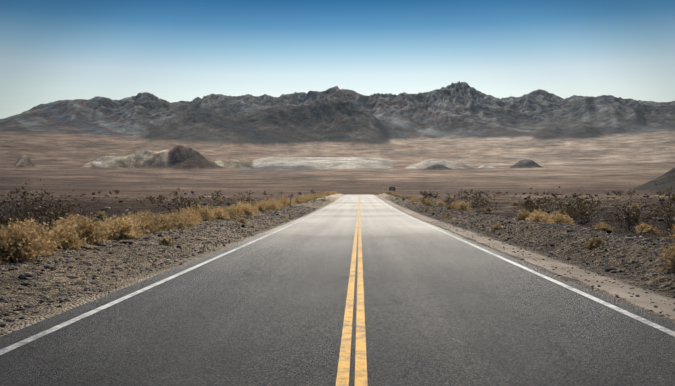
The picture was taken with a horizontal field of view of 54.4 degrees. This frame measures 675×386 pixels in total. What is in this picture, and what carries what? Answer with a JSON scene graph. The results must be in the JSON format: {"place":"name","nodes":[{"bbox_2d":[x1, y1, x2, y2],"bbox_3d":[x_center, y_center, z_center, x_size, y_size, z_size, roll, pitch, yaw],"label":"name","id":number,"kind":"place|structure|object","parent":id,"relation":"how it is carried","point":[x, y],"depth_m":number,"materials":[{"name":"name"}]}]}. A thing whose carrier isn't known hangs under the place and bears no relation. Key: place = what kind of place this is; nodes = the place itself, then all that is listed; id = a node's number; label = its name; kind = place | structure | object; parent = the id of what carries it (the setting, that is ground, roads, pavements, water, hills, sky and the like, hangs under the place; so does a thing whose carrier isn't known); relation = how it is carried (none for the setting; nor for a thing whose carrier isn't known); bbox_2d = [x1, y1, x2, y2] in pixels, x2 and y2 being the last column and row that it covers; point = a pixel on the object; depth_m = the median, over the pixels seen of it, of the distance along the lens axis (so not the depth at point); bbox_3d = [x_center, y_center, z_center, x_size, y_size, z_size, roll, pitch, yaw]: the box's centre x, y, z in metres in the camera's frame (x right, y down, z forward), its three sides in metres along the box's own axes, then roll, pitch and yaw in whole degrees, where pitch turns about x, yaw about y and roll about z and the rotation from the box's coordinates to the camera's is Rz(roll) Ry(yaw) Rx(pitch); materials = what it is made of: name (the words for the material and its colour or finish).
{"place":"outdoors","nodes":[
{"label":"outdoors","id":0,"kind":"place"},
{"bbox_2d":[0,81,674,336],"bbox_3d":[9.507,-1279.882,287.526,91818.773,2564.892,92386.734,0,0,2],"label":"desert terrain","id":1,"kind":"structure","parent":0,"point":[454,138],"depth_m":5829.85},
{"bbox_2d":[0,193,674,334],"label":"rocks","id":2,"kind":"object","parent":1,"relation":"on","point":[28,275],"depth_m":18.30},
{"bbox_2d":[0,176,674,239],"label":"creosote bush","id":3,"kind":"object","parent":1,"relation":"on","point":[575,211],"depth_m":34.92,"materials":[{"name":"plant"}]},
{"bbox_2d":[0,191,674,270],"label":"golden bush","id":4,"kind":"object","parent":1,"relation":"on","point":[19,241],"depth_m":20.58,"materials":[{"name":"plant"}]},
{"bbox_2d":[0,195,674,385],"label":"road","id":5,"kind":"structure","parent":0,"point":[441,308],"depth_m":7.85,"materials":[{"name":"grey asphalt"}]},
{"bbox_2d":[0,198,341,354],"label":"white road line","id":6,"kind":"object","parent":5,"relation":"on","point":[32,338],"depth_m":9.13,"materials":[{"name":"paint"}]},
{"bbox_2d":[336,200,358,385],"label":"yellow road line","id":7,"kind":"object","parent":5,"relation":"on","point":[342,378],"depth_m":7.54,"materials":[{"name":"paint"}]},
{"bbox_2d":[355,195,367,385],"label":"yellow road line","id":8,"kind":"object","parent":5,"relation":"on","point":[360,367],"depth_m":7.54,"materials":[{"name":"paint"}]},
{"bbox_2d":[373,195,674,336],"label":"white road line","id":9,"kind":"object","parent":5,"relation":"on","point":[654,325],"depth_m":10.29,"materials":[{"name":"paint"}]},
{"bbox_2d":[0,0,674,118],"label":"sky","id":10,"kind":"structure","parent":0,"point":[172,51],"materials":[{"name":"blue"}]}
]}

